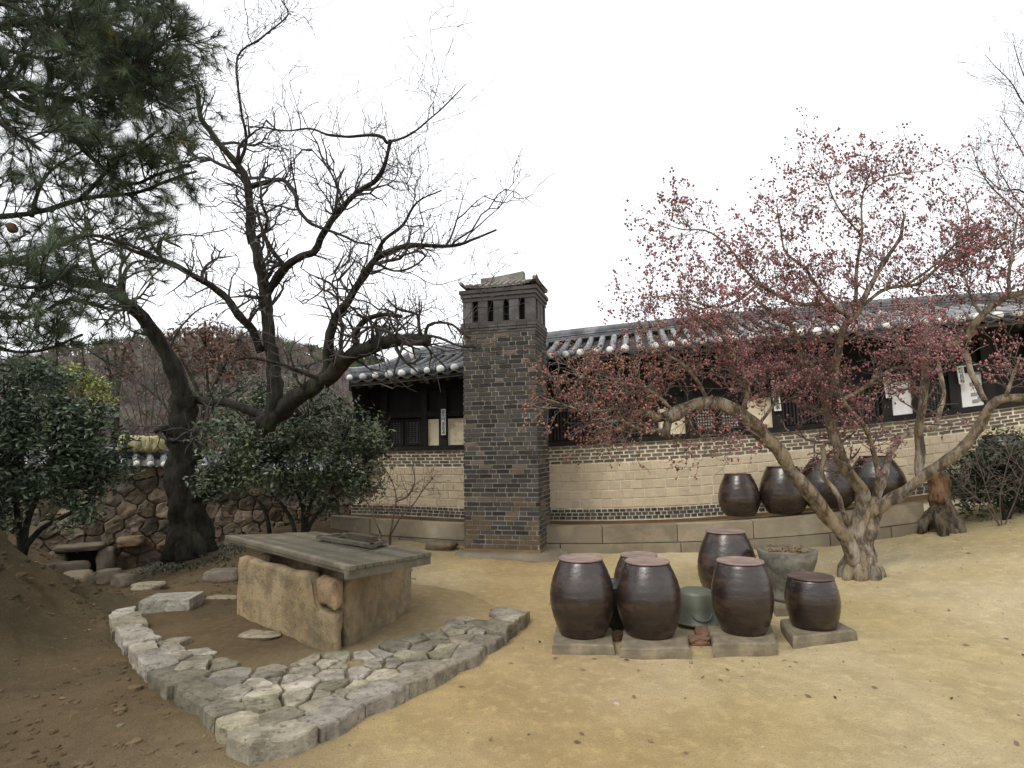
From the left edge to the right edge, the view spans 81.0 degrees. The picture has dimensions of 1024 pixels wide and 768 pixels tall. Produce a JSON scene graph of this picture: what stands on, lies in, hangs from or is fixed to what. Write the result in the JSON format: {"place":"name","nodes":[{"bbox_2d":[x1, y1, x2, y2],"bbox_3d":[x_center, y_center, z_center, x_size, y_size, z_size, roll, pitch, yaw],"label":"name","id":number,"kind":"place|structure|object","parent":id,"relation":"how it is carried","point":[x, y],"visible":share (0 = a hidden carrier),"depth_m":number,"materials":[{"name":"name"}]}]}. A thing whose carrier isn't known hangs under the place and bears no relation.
{"place":"outdoors","nodes":[
{"label":"outdoors","id":0,"kind":"place"},
{"bbox_2d":[6,337,353,452],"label":"hill","id":1,"kind":"structure","parent":0,"point":[139,362],"depth_m":75.92,"materials":[{"name":"plant"}]},
{"bbox_2d":[0,324,388,466],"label":"woodland","id":2,"kind":"object","parent":1,"relation":"on","point":[314,349],"visible":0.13,"depth_m":75.97,"materials":[{"name":"plant"}]},
{"bbox_2d":[0,466,1023,767],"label":"ground","id":3,"kind":"structure","parent":0,"point":[902,666],"depth_m":3.90,"materials":[{"name":"soil"}]},
{"bbox_2d":[42,561,65,569],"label":"loose stone","id":4,"kind":"object","parent":3,"relation":"on","point":[52,565],"visible":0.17,"depth_m":7.05,"materials":[{"name":"grey stone"}]},
{"bbox_2d":[54,560,90,571],"bbox_3d":[-5.205,2.235,7.112,0.342,0.242,0.320,1,-7,-20],"label":"loose stone","id":5,"kind":"object","parent":3,"relation":"on","point":[71,565],"visible":0.46,"depth_m":7.02,"materials":[{"name":"grey stone"}]},
{"bbox_2d":[0,354,145,555],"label":"camellia bush","id":6,"kind":"object","parent":3,"relation":"on","point":[74,427],"visible":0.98,"depth_m":6.64,"materials":[{"name":"green plant"}]},
{"bbox_2d":[62,569,94,585],"bbox_3d":[-4.576,2.141,6.207,0.435,0.358,0.465,1,-7,-21],"label":"loose stone","id":7,"kind":"object","parent":3,"relation":"on","point":[85,575],"visible":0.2,"depth_m":6.22,"materials":[{"name":"beige stone"}]},
{"bbox_2d":[57,361,119,438],"bbox_3d":[-7.128,1.236,9.893,1.059,3.217,0.914,2,-7,-28],"label":"bamboo clump","id":8,"kind":"object","parent":3,"relation":"on","point":[88,384],"visible":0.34,"depth_m":9.92,"materials":[{"name":"green plant"}]},
{"bbox_2d":[94,568,121,583],"bbox_3d":[-4.897,2.337,7.273,0.313,0.171,0.245,2,-7,-29],"label":"loose stone","id":9,"kind":"object","parent":3,"relation":"on","point":[102,576],"visible":0.63,"depth_m":7.17,"materials":[{"name":"grey stone"}]},
{"bbox_2d":[1,543,236,724],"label":"dry grass","id":10,"kind":"structure","parent":3,"relation":"on","point":[69,611],"depth_m":5.20,"materials":[{"name":"brown plant"}]},
{"bbox_2d":[0,0,240,409],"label":"pine tree","id":11,"kind":"object","parent":3,"relation":"on","point":[126,75],"visible":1,"depth_m":3.51,"materials":[{"name":"green plant"}]},
{"bbox_2d":[99,339,143,446],"bbox_3d":[-8.527,0.843,12.999,0.804,3.658,0.830,-1,-6,0],"label":"rusty tree","id":12,"kind":"object","parent":3,"relation":"on","point":[117,422],"visible":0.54,"depth_m":13.07,"materials":[{"name":"brown plant"}]},
{"bbox_2d":[109,573,136,587],"bbox_3d":[-4.590,2.335,7.088,0.251,0.172,0.208,-3,-7,19],"label":"loose stone","id":13,"kind":"object","parent":3,"relation":"on","point":[120,580],"visible":0.77,"depth_m":7.02,"materials":[{"name":"grey stone"}]},
{"bbox_2d":[130,581,167,591],"bbox_3d":[-3.943,2.201,6.518,0.362,0.084,0.250,2,-7,-25],"label":"loose stone","id":14,"kind":"object","parent":3,"relation":"on","point":[149,585],"visible":0.94,"depth_m":6.44,"materials":[{"name":"stone"}]},
{"bbox_2d":[90,317,211,435],"bbox_3d":[-6.992,0.048,11.415,2.599,2.606,1.584,-1,-6,0],"label":"bare shrub","id":15,"kind":"object","parent":3,"relation":"on","point":[140,396],"visible":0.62,"depth_m":11.50,"materials":[{"name":"brown plant"}]},
{"bbox_2d":[138,591,203,613],"bbox_3d":[-3.297,2.137,5.822,0.471,0.151,0.349,0,-6,-5],"label":"stone block","id":16,"kind":"object","parent":3,"relation":"on","point":[169,602],"depth_m":5.68,"materials":[{"name":"stone"}]},
{"bbox_2d":[0,435,351,571],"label":"rubble wall","id":17,"kind":"structure","parent":3,"relation":"on","point":[136,506],"depth_m":9.41,"materials":[{"name":"stone"}]},
{"bbox_2d":[116,535,143,546],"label":"loose stone","id":18,"kind":"object","parent":17,"relation":"on","point":[130,541],"visible":1,"depth_m":9.07,"materials":[{"name":"brown stone"}]},
{"bbox_2d":[129,542,245,576],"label":"grass","id":19,"kind":"structure","parent":3,"relation":"on","point":[154,569],"depth_m":7.75,"materials":[{"name":"green plant"}]},
{"bbox_2d":[127,319,263,451],"bbox_3d":[-6.463,0.121,12.390,2.750,2.893,1.480,1,-7,-19],"label":"bare shrub","id":20,"kind":"object","parent":3,"relation":"on","point":[210,384],"visible":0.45,"depth_m":12.45,"materials":[{"name":"brown plant"}]},
{"bbox_2d":[148,312,265,448],"bbox_3d":[-7.015,0.456,14.071,2.835,4.337,1.635,-1,-6,0],"label":"rusty tree","id":21,"kind":"object","parent":3,"relation":"on","point":[205,337],"visible":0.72,"depth_m":14.07,"materials":[{"name":"brown plant"}]},
{"bbox_2d":[0,538,420,767],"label":"soil clods","id":22,"kind":"object","parent":3,"relation":"on","point":[120,709],"visible":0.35,"depth_m":3.81,"materials":[{"name":"brown soil"}]},
{"bbox_2d":[202,567,238,582],"bbox_3d":[-3.331,2.218,6.905,0.419,0.163,0.319,-1,-6,0],"label":"loose stone","id":23,"kind":"object","parent":3,"relation":"on","point":[223,575],"visible":0.71,"depth_m":6.80,"materials":[{"name":"grey stone"}]},
{"bbox_2d":[1,0,554,563],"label":"bare tree","id":24,"kind":"object","parent":3,"relation":"on","point":[189,530],"visible":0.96,"depth_m":7.61,"materials":[{"name":"brown plant"}]},
{"bbox_2d":[179,365,396,533],"bbox_3d":[-3.163,0.973,8.929,2.920,2.659,2.838,2,-7,-23],"label":"evergreen shrub","id":25,"kind":"object","parent":3,"relation":"on","point":[223,470],"visible":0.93,"depth_m":8.92,"materials":[{"name":"green plant"}]},
{"bbox_2d":[109,584,529,766],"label":"stone platform","id":26,"kind":"structure","parent":3,"relation":"on","point":[249,702],"depth_m":4.13,"materials":[{"name":"stone"}]},
{"bbox_2d":[206,595,236,599],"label":"loose stone","id":27,"kind":"object","parent":26,"relation":"on","point":[233,597],"visible":0.52,"depth_m":6.13,"materials":[{"name":"stone"}]},
{"bbox_2d":[238,629,281,639],"bbox_3d":[-2.062,2.059,4.917,0.371,0.030,0.207,-3,-7,20],"label":"loose stone","id":28,"kind":"object","parent":26,"relation":"on","point":[254,634],"visible":1,"depth_m":4.89,"materials":[{"name":"stone"}]},
{"bbox_2d":[237,552,411,651],"bbox_3d":[-1.736,1.902,5.611,2.213,0.629,1.208,-7,-8,42],"label":"covered well","id":29,"kind":"object","parent":26,"relation":"on","point":[318,607],"visible":0.76,"depth_m":4.92,"materials":[{"name":"stone"}]},
{"bbox_2d":[224,531,430,579],"bbox_3d":[-1.750,1.452,5.437,0.808,0.192,2.486,5,-9,-44],"label":"well cover","id":30,"kind":"object","parent":29,"relation":"on","point":[352,555],"visible":1,"depth_m":5.03,"materials":[{"name":"grey wood"}]},
{"bbox_2d":[347,458,449,544],"bbox_3d":[-1.462,1.658,7.781,1.530,1.416,0.728,-3,-7,19],"label":"bare shrub","id":31,"kind":"object","parent":3,"relation":"on","point":[391,529],"visible":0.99,"depth_m":7.87,"materials":[{"name":"brown plant"}]},
{"bbox_2d":[425,539,457,550],"bbox_3d":[-1.059,2.443,9.034,0.501,0.169,0.369,-1,-6,0],"label":"loose stone","id":32,"kind":"object","parent":3,"relation":"on","point":[442,545],"visible":0.92,"depth_m":8.91,"materials":[{"name":"beige stone"}]},
{"bbox_2d":[455,271,569,562],"bbox_3d":[-0.073,0.433,9.194,1.843,4.403,1.247,-2,-6,9],"label":"brick chimney","id":33,"kind":"object","parent":3,"relation":"on","point":[507,511],"visible":0.92,"depth_m":8.90,"materials":[{"name":"brick"}]},
{"bbox_2d":[28,522,1023,753],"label":"leaf litter","id":34,"kind":"object","parent":3,"relation":"on","point":[807,695],"visible":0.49,"depth_m":4.00,"materials":[{"name":"brown plant"}]},
{"bbox_2d":[552,626,614,655],"bbox_3d":[0.566,2.052,4.761,0.476,0.130,0.512,-2,-6,8],"label":"base slab","id":35,"kind":"object","parent":3,"relation":"on","point":[563,645],"depth_m":4.54,"materials":[{"name":"grey stone"}]},
{"bbox_2d":[550,553,613,639],"bbox_3d":[0.564,1.702,4.843,0.519,0.593,0.519,-1,-6,0],"label":"storage jar","id":36,"kind":"object","parent":35,"relation":"on","point":[582,597],"visible":1,"depth_m":4.65,"materials":[{"name":"brown ceramic"}]},
{"bbox_2d":[609,578,623,627],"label":"jar","id":37,"kind":"object","parent":3,"relation":"on","point":[615,621],"visible":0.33,"depth_m":5.10,"materials":[{"name":"black ceramic"}]},
{"bbox_2d":[612,630,622,641],"bbox_3d":[0.858,2.059,4.890,0.111,0.060,0.178,-6,-8,40],"label":"brick fragment","id":38,"kind":"object","parent":3,"relation":"on","point":[617,635],"visible":0.58,"depth_m":4.84,"materials":[{"name":"brick"}]},
{"bbox_2d":[330,502,927,553],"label":"stone terrace","id":39,"kind":"structure","parent":3,"relation":"on","point":[808,529],"depth_m":8.68,"materials":[{"name":"grey stone"}]},
{"bbox_2d":[718,473,760,516],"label":"terrace jar","id":40,"kind":"object","parent":39,"relation":"on","point":[738,494],"visible":1,"depth_m":8.68,"materials":[{"name":"brown ceramic"}]},
{"bbox_2d":[759,466,807,514],"bbox_3d":[3.968,1.543,8.770,0.672,0.673,0.672,-1,-6,0],"label":"terrace jar","id":41,"kind":"object","parent":39,"relation":"on","point":[780,493],"visible":0.8,"depth_m":8.53,"materials":[{"name":"brown ceramic"}]},
{"bbox_2d":[801,459,855,508],"bbox_3d":[4.536,1.427,8.661,0.792,0.686,0.792,-1,-6,0],"label":"terrace jar","id":42,"kind":"object","parent":39,"relation":"on","point":[844,488],"visible":0.43,"depth_m":8.34,"materials":[{"name":"brown ceramic"}]},
{"bbox_2d":[852,456,906,496],"bbox_3d":[5.179,1.341,8.533,0.737,0.636,0.737,-1,-6,0],"label":"terrace jar","id":43,"kind":"object","parent":39,"relation":"on","point":[866,475],"visible":0.43,"depth_m":8.28,"materials":[{"name":"brown ceramic"}]},
{"bbox_2d":[614,551,657,578],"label":"storage jar","id":44,"kind":"object","parent":3,"relation":"on","point":[621,561],"visible":0.22,"depth_m":5.68,"materials":[{"name":"brown ceramic"}]},
{"bbox_2d":[620,628,690,659],"bbox_3d":[1.107,2.030,4.647,0.526,0.130,0.564,-2,-6,12],"label":"base slab","id":45,"kind":"object","parent":3,"relation":"on","point":[676,646],"depth_m":4.43,"materials":[{"name":"grey stone"}]},
{"bbox_2d":[616,556,681,640],"bbox_3d":[1.089,1.698,4.786,0.513,0.571,0.513,-1,-6,0],"label":"storage jar","id":46,"kind":"object","parent":45,"relation":"on","point":[648,598],"visible":1,"depth_m":4.60,"materials":[{"name":"brown ceramic"}]},
{"bbox_2d":[344,291,1023,523],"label":"tiled house","id":47,"kind":"structure","parent":3,"relation":"on","point":[591,490],"depth_m":9.96,"materials":[{"name":"grey brick"}]},
{"bbox_2d":[389,420,403,445],"bbox_3d":[-2.105,0.890,10.948,0.272,0.461,0.050,-2,-6,12],"label":"lattice window","id":48,"kind":"structure","parent":47,"relation":"in","point":[397,437],"depth_m":10.94,"materials":[{"name":"black wood"}]},
{"bbox_2d":[405,419,420,444],"bbox_3d":[-1.785,0.878,10.881,0.307,0.461,0.050,-2,-6,12],"label":"lattice window","id":49,"kind":"structure","parent":47,"relation":"in","point":[412,427],"depth_m":10.88,"materials":[{"name":"black wood"}]},
{"bbox_2d":[441,409,445,434],"bbox_3d":[-1.217,0.675,10.658,0.082,0.461,0.028,-2,-6,12],"label":"inscription board","id":50,"kind":"object","parent":47,"relation":"attached to","point":[443,421],"visible":1,"depth_m":10.65,"materials":[{"name":"white wood"}]},
{"bbox_2d":[553,410,599,440],"bbox_3d":[1.104,0.706,10.288,0.802,0.538,0.040,-2,-6,12],"label":"lattice window","id":51,"kind":"structure","parent":47,"relation":"in","point":[558,433],"depth_m":10.31,"materials":[{"name":"black wood"}]},
{"bbox_2d":[603,405,649,438],"bbox_3d":[1.924,0.641,10.120,0.775,0.541,0.040,-2,-6,12],"label":"slatted door","id":52,"kind":"structure","parent":47,"relation":"in","point":[633,434],"depth_m":10.09,"materials":[{"name":"black wood"}]},
{"bbox_2d":[694,409,715,431],"bbox_3d":[3.166,0.554,9.860,0.329,0.475,0.050,-2,-6,12],"label":"lattice window","id":53,"kind":"structure","parent":47,"relation":"in","point":[701,421],"depth_m":9.85,"materials":[{"name":"paper"}]},
{"bbox_2d":[720,401,741,430],"bbox_3d":[3.559,0.518,9.780,0.323,0.477,0.050,-2,-6,12],"label":"lattice window","id":54,"kind":"structure","parent":47,"relation":"in","point":[739,424],"depth_m":9.76,"materials":[{"name":"paper"}]},
{"bbox_2d":[771,380,780,410],"bbox_3d":[4.204,0.183,9.554,0.105,0.495,0.028,-5,-7,11],"label":"inscription board","id":55,"kind":"object","parent":47,"relation":"attached to","point":[777,407],"visible":0.3,"depth_m":9.53,"materials":[{"name":"white paper"}]},
{"bbox_2d":[781,391,823,425],"bbox_3d":[4.658,0.387,9.565,0.689,0.561,0.040,-2,-6,12],"label":"slatted door","id":56,"kind":"structure","parent":47,"relation":"in","point":[790,408],"depth_m":9.57,"materials":[{"name":"black wood"}]},
{"bbox_2d":[834,385,879,420],"bbox_3d":[5.383,0.301,9.419,0.681,0.565,0.040,-2,-6,12],"label":"slatted door","id":57,"kind":"structure","parent":47,"relation":"in","point":[866,391],"depth_m":9.37,"materials":[{"name":"black wood"}]},
{"bbox_2d":[883,377,892,397],"bbox_3d":[5.785,0.054,9.231,0.100,0.324,0.028,-5,-7,11],"label":"inscription board","id":58,"kind":"object","parent":47,"relation":"attached to","point":[887,395],"visible":0.44,"depth_m":9.22,"materials":[{"name":"white paper"}]},
{"bbox_2d":[891,373,912,415],"bbox_3d":[6.003,0.160,9.285,0.322,0.660,0.137,-1,-6,0],"label":"paper door","id":59,"kind":"structure","parent":47,"relation":"in","point":[899,408],"depth_m":9.25,"materials":[{"name":"white paper"}]},
{"bbox_2d":[919,376,948,410],"bbox_3d":[6.450,0.124,9.205,0.432,0.604,0.050,-2,-6,12],"label":"lattice window","id":60,"kind":"structure","parent":47,"relation":"in","point":[931,405],"depth_m":9.18,"materials":[{"name":"wood"}]},
{"bbox_2d":[956,366,965,383],"bbox_3d":[6.767,-0.136,9.042,0.090,0.272,0.028,-5,-7,11],"label":"inscription board","id":61,"kind":"object","parent":47,"relation":"attached to","point":[961,379],"visible":0.88,"depth_m":9.03,"materials":[{"name":"white paper"}]},
{"bbox_2d":[960,363,983,407],"bbox_3d":[6.973,0.022,9.097,0.324,0.664,0.064,-2,-6,12],"label":"paper door","id":62,"kind":"structure","parent":47,"relation":"in","point":[969,398],"depth_m":9.07,"materials":[{"name":"white paper"}]},
{"bbox_2d":[678,586,718,627],"bbox_3d":[1.615,1.940,5.261,0.382,0.283,0.382,-1,-6,0],"label":"upturned pail","id":63,"kind":"object","parent":3,"relation":"on","point":[697,609],"visible":0.72,"depth_m":5.13,"materials":[{"name":"metal"}]},
{"bbox_2d":[688,634,709,645],"bbox_3d":[1.472,2.034,4.755,0.186,0.060,0.116,0,-6,-6],"label":"brick fragment","id":64,"kind":"object","parent":3,"relation":"on","point":[700,640],"visible":0.9,"depth_m":4.71,"materials":[{"name":"brick"}]},
{"bbox_2d":[694,626,707,636],"bbox_3d":[1.567,2.053,4.953,0.113,0.060,0.190,-2,-6,10],"label":"brick fragment","id":65,"kind":"object","parent":64,"relation":"on","point":[698,630],"visible":0.68,"depth_m":4.92,"materials":[{"name":"brick"}]},
{"bbox_2d":[697,528,755,589],"bbox_3d":[2.212,1.850,6.168,0.595,0.677,0.595,-1,-6,0],"label":"storage jar","id":66,"kind":"object","parent":3,"relation":"on","point":[718,543],"visible":0.55,"depth_m":6.02,"materials":[{"name":"brown ceramic"}]},
{"bbox_2d":[707,625,777,657],"bbox_3d":[1.822,2.026,4.719,0.659,0.129,0.496,-1,-6,0],"label":"base slab","id":67,"kind":"object","parent":3,"relation":"on","point":[723,643],"depth_m":4.50,"materials":[{"name":"grey stone"}]},
{"bbox_2d":[711,556,773,636],"bbox_3d":[1.847,1.698,4.820,0.475,0.552,0.475,-1,-6,0],"label":"storage jar","id":68,"kind":"object","parent":67,"relation":"on","point":[742,596],"visible":1,"depth_m":4.65,"materials":[{"name":"brown ceramic"}]},
{"bbox_2d":[508,107,1023,581],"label":"pod tree","id":69,"kind":"object","parent":3,"relation":"on","point":[856,535],"visible":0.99,"depth_m":6.22,"materials":[{"name":"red plant"}]},
{"bbox_2d":[774,601,788,616],"bbox_3d":[2.645,2.117,5.692,0.348,0.129,0.648,-3,-7,19],"label":"base slab","id":70,"kind":"object","parent":3,"relation":"on","point":[780,610],"depth_m":5.46,"materials":[{"name":"beige stone"}]},
{"bbox_2d":[756,543,817,602],"bbox_3d":[2.661,1.802,5.787,0.549,0.525,0.547,-1,-6,0],"label":"stone mortar","id":71,"kind":"object","parent":70,"relation":"on","point":[781,561],"visible":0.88,"depth_m":5.64,"materials":[{"name":"grey stone"}]},
{"bbox_2d":[780,618,857,648],"bbox_3d":[2.452,2.036,4.907,0.715,0.128,0.460,0,-6,-13],"label":"base slab","id":72,"kind":"object","parent":3,"relation":"on","point":[796,638],"depth_m":4.71,"materials":[{"name":"grey stone"}]},
{"bbox_2d":[784,571,840,631],"bbox_3d":[2.458,1.774,4.911,0.419,0.399,0.419,-1,-6,0],"label":"storage jar","id":73,"kind":"object","parent":72,"relation":"on","point":[812,601],"visible":1,"depth_m":4.76,"materials":[{"name":"brown ceramic"}]},
{"bbox_2d":[917,471,966,536],"bbox_3d":[5.659,1.575,7.973,0.619,0.922,0.558,-1,-6,0],"label":"tree stump","id":74,"kind":"object","parent":3,"relation":"on","point":[941,517],"visible":0.87,"depth_m":7.85,"materials":[{"name":"brown wood"}]},
{"bbox_2d":[916,0,1023,236],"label":"slender tree","id":75,"kind":"object","parent":3,"relation":"on","point":[999,159],"visible":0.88,"depth_m":10.27,"materials":[{"name":"brown plant"}]},
{"bbox_2d":[935,415,1023,525],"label":"twiggy shrub","id":76,"kind":"object","parent":3,"relation":"on","point":[1001,487],"visible":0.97,"depth_m":7.56,"materials":[{"name":"plant"}]},
{"bbox_2d":[943,425,1023,521],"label":"dark shrub","id":77,"kind":"object","parent":3,"relation":"on","point":[980,493],"visible":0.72,"depth_m":7.96,"materials":[{"name":"green plant"}]},
{"bbox_2d":[977,434,1023,476],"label":"terrace jar","id":78,"kind":"object","parent":3,"relation":"on","point":[1004,444],"visible":0.28,"depth_m":8.09,"materials":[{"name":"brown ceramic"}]},
{"bbox_2d":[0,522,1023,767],"bbox_3d":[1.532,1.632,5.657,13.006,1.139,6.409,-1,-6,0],"label":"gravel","id":79,"kind":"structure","parent":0,"point":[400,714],"depth_m":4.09,"materials":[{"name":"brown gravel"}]},
{"bbox_2d":[0,0,1023,360],"label":"sky","id":80,"kind":"structure","parent":0,"point":[605,97],"materials":[{"name":"white"}]}
]}

